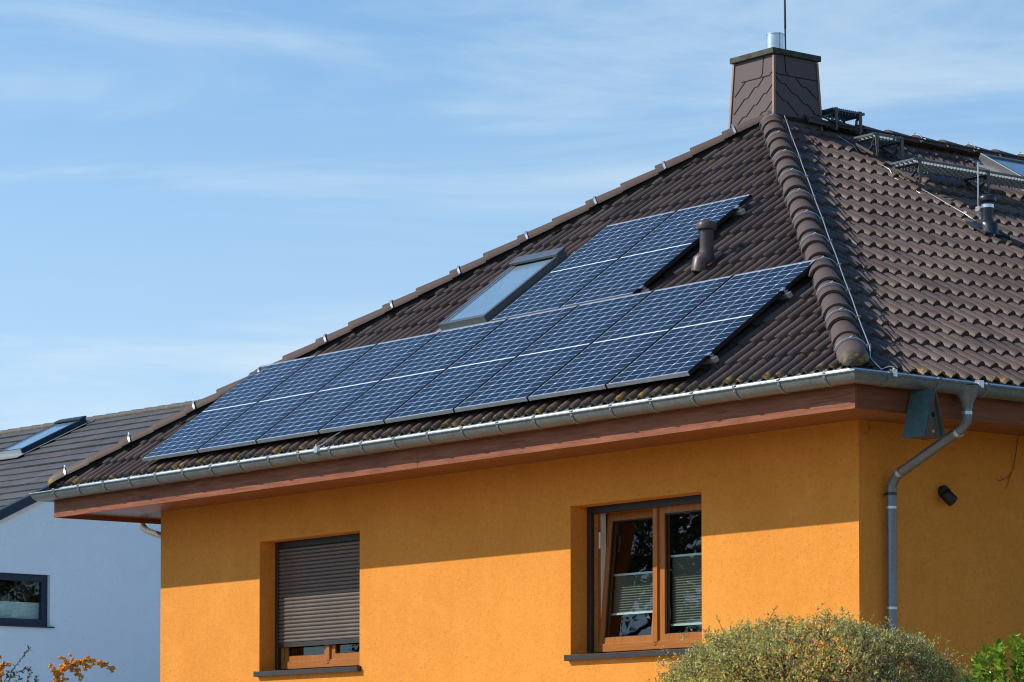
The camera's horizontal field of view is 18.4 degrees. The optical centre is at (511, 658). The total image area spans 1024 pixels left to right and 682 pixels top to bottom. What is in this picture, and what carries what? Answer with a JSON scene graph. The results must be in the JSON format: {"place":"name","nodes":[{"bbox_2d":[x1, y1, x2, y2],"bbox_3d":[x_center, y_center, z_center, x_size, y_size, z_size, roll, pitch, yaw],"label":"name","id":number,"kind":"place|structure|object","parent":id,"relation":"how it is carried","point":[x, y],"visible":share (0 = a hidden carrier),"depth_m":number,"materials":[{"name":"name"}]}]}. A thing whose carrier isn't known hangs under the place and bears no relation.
{"place":"outdoors","nodes":[
{"label":"outdoors","id":0,"kind":"place"},
{"bbox_2d":[0,0,1023,429],"label":"sky","id":1,"kind":"structure","parent":0,"point":[194,194],"materials":[{"name":"blue"}]},
{"bbox_3d":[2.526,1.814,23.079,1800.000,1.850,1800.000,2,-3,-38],"label":"ground","id":2,"kind":"structure","parent":0,"visible":0},
{"bbox_2d":[0,645,115,681],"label":"firethorn","id":3,"kind":"object","parent":2,"relation":"on","point":[64,667],"visible":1,"depth_m":19.00,"materials":[{"name":"orange plant"}]},
{"bbox_2d":[0,399,200,681],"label":"neighbour house","id":4,"kind":"structure","parent":2,"relation":"on","point":[78,588],"depth_m":50.70,"materials":[{"name":"white paint"}]},
{"bbox_2d":[0,573,54,627],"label":"window","id":5,"kind":"structure","parent":4,"relation":"in","point":[15,614],"depth_m":49.84,"materials":[{"name":"grey glass"}]},
{"bbox_2d":[29,32,1023,681],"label":"house","id":6,"kind":"structure","parent":2,"relation":"on","point":[629,532],"depth_m":27.34,"materials":[{"name":"paint"}]},
{"bbox_2d":[253,533,360,676],"bbox_3d":[-1.850,-0.503,30.252,0.344,1.321,1.744,2,-3,-38],"label":"window","id":7,"kind":"structure","parent":6,"relation":"in","point":[317,580],"depth_m":30.39,"materials":[{"name":"brown metal"}]},
{"bbox_2d":[314,430,343,452],"bbox_3d":[-1.632,-1.967,28.457,0.312,0.237,0.062,1,-3,-20],"label":"conductor clamp","id":8,"kind":"object","parent":6,"relation":"attached to","point":[316,448],"visible":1,"depth_m":28.41,"materials":[{"name":"metal"}]},
{"bbox_2d":[564,495,701,660],"bbox_3d":[1.160,-0.664,26.503,0.447,1.328,1.744,2,-3,-38],"label":"window","id":9,"kind":"structure","parent":6,"relation":"in","point":[649,591],"depth_m":26.70,"materials":[{"name":"brown wood"}]},
{"bbox_2d":[638,285,649,292],"bbox_3d":[0.520,-3.173,28.326,0.081,0.088,2.135,2,-3,-38],"label":"mounting rail","id":10,"kind":"object","parent":6,"relation":"attached to","point":[644,289],"visible":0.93,"depth_m":27.51,"materials":[{"name":"metal"}]},
{"bbox_2d":[490,210,675,321],"bbox_3d":[0.668,-3.613,29.142,1.742,0.037,1.000,-42,23,-31],"label":"solar panel","id":11,"kind":"object","parent":10,"relation":"attached to","point":[584,265],"visible":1,"depth_m":29.12,"materials":[{"name":"glass"}]},
{"bbox_2d":[560,194,751,307],"bbox_3d":[1.298,-3.647,28.341,1.742,0.037,1.000,-42,23,-31],"label":"solar panel","id":12,"kind":"object","parent":10,"relation":"attached to","point":[656,252],"visible":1,"depth_m":28.30,"materials":[{"name":"glass"}]},
{"bbox_2d":[691,220,722,272],"bbox_3d":[1.683,-3.572,27.464,0.241,0.472,0.208,2,-3,-38],"label":"vent pipe","id":13,"kind":"object","parent":6,"relation":"on","point":[704,257],"visible":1,"depth_m":27.40,"materials":[{"name":"brown plastic"}]},
{"bbox_2d":[702,352,718,364],"bbox_3d":[-0.945,-2.230,28.067,0.081,0.088,8.250,2,-3,-38],"label":"mounting rail","id":14,"kind":"object","parent":6,"relation":"attached to","point":[712,359],"visible":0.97,"depth_m":24.84,"materials":[{"name":"metal"}]},
{"bbox_2d":[142,355,316,461],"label":"solar panel","id":15,"kind":"object","parent":14,"relation":"attached to","point":[208,423],"visible":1,"depth_m":31.16,"materials":[{"name":"glass"}]},
{"bbox_2d":[198,344,376,452],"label":"solar panel","id":16,"kind":"object","parent":14,"relation":"attached to","point":[279,403],"visible":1,"depth_m":30.36,"materials":[{"name":"glass"}]},
{"bbox_2d":[256,332,439,443],"bbox_3d":[-1.525,-2.538,29.587,1.742,0.035,1.000,-42,23,-31],"label":"solar panel","id":17,"kind":"object","parent":14,"relation":"attached to","point":[343,390],"visible":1,"depth_m":29.55,"materials":[{"name":"glass"}]},
{"bbox_2d":[318,319,506,433],"bbox_3d":[-0.895,-2.573,28.784,1.742,0.035,1.000,-42,23,-31],"label":"solar panel","id":18,"kind":"object","parent":14,"relation":"attached to","point":[390,393],"visible":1,"depth_m":28.75,"materials":[{"name":"glass"}]},
{"bbox_2d":[384,305,577,422],"bbox_3d":[-0.264,-2.608,27.981,1.742,0.035,1.000,-42,23,-31],"label":"solar panel","id":19,"kind":"object","parent":14,"relation":"attached to","point":[448,390],"visible":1,"depth_m":27.95,"materials":[{"name":"glass"}]},
{"bbox_2d":[454,291,652,411],"bbox_3d":[0.366,-2.642,27.179,1.742,0.035,1.000,-42,23,-31],"label":"solar panel","id":20,"kind":"object","parent":14,"relation":"attached to","point":[549,354],"visible":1,"depth_m":27.14,"materials":[{"name":"glass"}]},
{"bbox_2d":[528,275,732,400],"bbox_3d":[0.997,-2.677,26.376,1.742,0.035,1.000,-42,23,-31],"label":"solar panel","id":21,"kind":"object","parent":14,"relation":"attached to","point":[628,338],"visible":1,"depth_m":26.34,"materials":[{"name":"glass"}]},
{"bbox_2d":[606,259,815,387],"bbox_3d":[1.627,-2.711,25.573,1.742,0.035,1.000,-42,23,-31],"label":"solar panel","id":22,"kind":"object","parent":14,"relation":"attached to","point":[724,314],"visible":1,"depth_m":25.51,"materials":[{"name":"glass"}]},
{"bbox_2d":[728,205,745,217],"bbox_3d":[1.405,-3.976,29.056,0.081,0.088,2.135,2,-3,-38],"label":"mounting rail","id":23,"kind":"object","parent":6,"relation":"attached to","point":[740,211],"visible":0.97,"depth_m":28.24,"materials":[{"name":"metal"}]},
{"bbox_2d":[784,0,785,48],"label":"lightning rod","id":24,"kind":"object","parent":6,"relation":"on","point":[785,22],"visible":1,"depth_m":31.15,"materials":[{"name":"grey metal"}]},
{"bbox_2d":[777,287,792,299],"bbox_3d":[-0.319,-2.797,28.582,0.081,0.088,8.250,2,-3,-38],"label":"mounting rail","id":25,"kind":"object","parent":6,"relation":"attached to","point":[787,294],"visible":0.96,"depth_m":25.36,"materials":[{"name":"metal"}]},
{"bbox_2d":[784,115,896,376],"bbox_3d":[2.652,-3.683,26.987,0.195,3.540,7.408,0,-2,-1],"label":"conductor wire","id":26,"kind":"object","parent":6,"relation":"attached to","point":[893,370],"visible":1,"depth_m":25.15,"materials":[{"name":"silver metal"}]},
{"bbox_2d":[822,107,864,134],"bbox_3d":[3.244,-5.323,31.437,0.446,0.228,0.347,2,-3,-38],"label":"roof step","id":27,"kind":"object","parent":6,"relation":"attached to","point":[836,114],"visible":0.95,"depth_m":31.35,"materials":[{"name":"grey metal"}]},
{"bbox_2d":[850,132,903,159],"bbox_3d":[3.571,-4.978,30.864,0.423,0.236,0.347,2,-3,-38],"label":"roof step","id":28,"kind":"object","parent":6,"relation":"attached to","point":[878,140],"visible":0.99,"depth_m":30.81,"materials":[{"name":"grey metal"}]},
{"bbox_2d":[837,135,978,220],"bbox_3d":[3.772,-4.601,30.177,0.074,1.166,2.067,2,-3,-34],"label":"conductor wire","id":29,"kind":"object","parent":6,"relation":"attached to","point":[965,212],"visible":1,"depth_m":29.81,"materials":[{"name":"silver metal"}]},
{"bbox_2d":[812,112,1023,158],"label":"conductor wire","id":30,"kind":"object","parent":6,"relation":"attached to","point":[821,116],"visible":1,"depth_m":31.88,"materials":[{"name":"grey metal"}]},
{"bbox_2d":[902,389,945,439],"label":"bird house","id":31,"kind":"structure","parent":6,"relation":"hanging from","point":[923,420],"depth_m":23.42,"materials":[{"name":"grey wood"}]},
{"bbox_2d":[862,422,1017,487],"bbox_3d":[3.393,-1.596,24.889,1.756,0.442,0.009,2,-3,-38],"label":"dry creeper","id":32,"kind":"object","parent":6,"relation":"hanging from","point":[997,479],"visible":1,"depth_m":25.36,"materials":[{"name":"brown plant"}]},
{"bbox_2d":[938,485,957,505],"bbox_3d":[3.429,-1.279,24.824,0.132,0.170,0.144,2,-3,-38],"label":"wall lamp","id":33,"kind":"object","parent":6,"relation":"attached to","point":[947,495],"visible":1,"depth_m":24.78,"materials":[{"name":"black metal"}]},
{"bbox_2d":[890,157,1023,193],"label":"roof walkway","id":34,"kind":"structure","parent":6,"relation":"attached to","point":[965,174],"depth_m":30.59,"materials":[{"name":"grey metal"}]},
{"bbox_2d":[966,194,1009,239],"bbox_3d":[4.404,-4.067,29.259,0.310,0.450,0.318,2,-3,-38],"label":"vent pipe","id":35,"kind":"object","parent":6,"relation":"on","point":[988,225],"visible":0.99,"depth_m":29.17,"materials":[{"name":"black plastic"}]},
{"bbox_2d":[975,163,980,215],"bbox_3d":[4.328,-4.349,29.291,0.030,0.500,0.050,2,-3,-38],"label":"lightning rod","id":36,"kind":"object","parent":35,"relation":"attached to","point":[978,208],"visible":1,"depth_m":29.29,"materials":[{"name":"metal"}]},
{"bbox_2d":[648,603,970,681],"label":"clipped bush","id":37,"kind":"object","parent":2,"relation":"on","point":[722,654],"visible":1,"depth_m":17.10,"materials":[{"name":"green plant"}]},
{"bbox_2d":[944,673,977,681],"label":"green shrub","id":38,"kind":"object","parent":2,"relation":"on","point":[970,679],"visible":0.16,"depth_m":18.30,"materials":[{"name":"green plant"}]},
{"bbox_2d":[956,633,1023,681],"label":"green shrub","id":39,"kind":"object","parent":2,"relation":"on","point":[996,656],"visible":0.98,"depth_m":18.46,"materials":[{"name":"green plant"}]}
]}

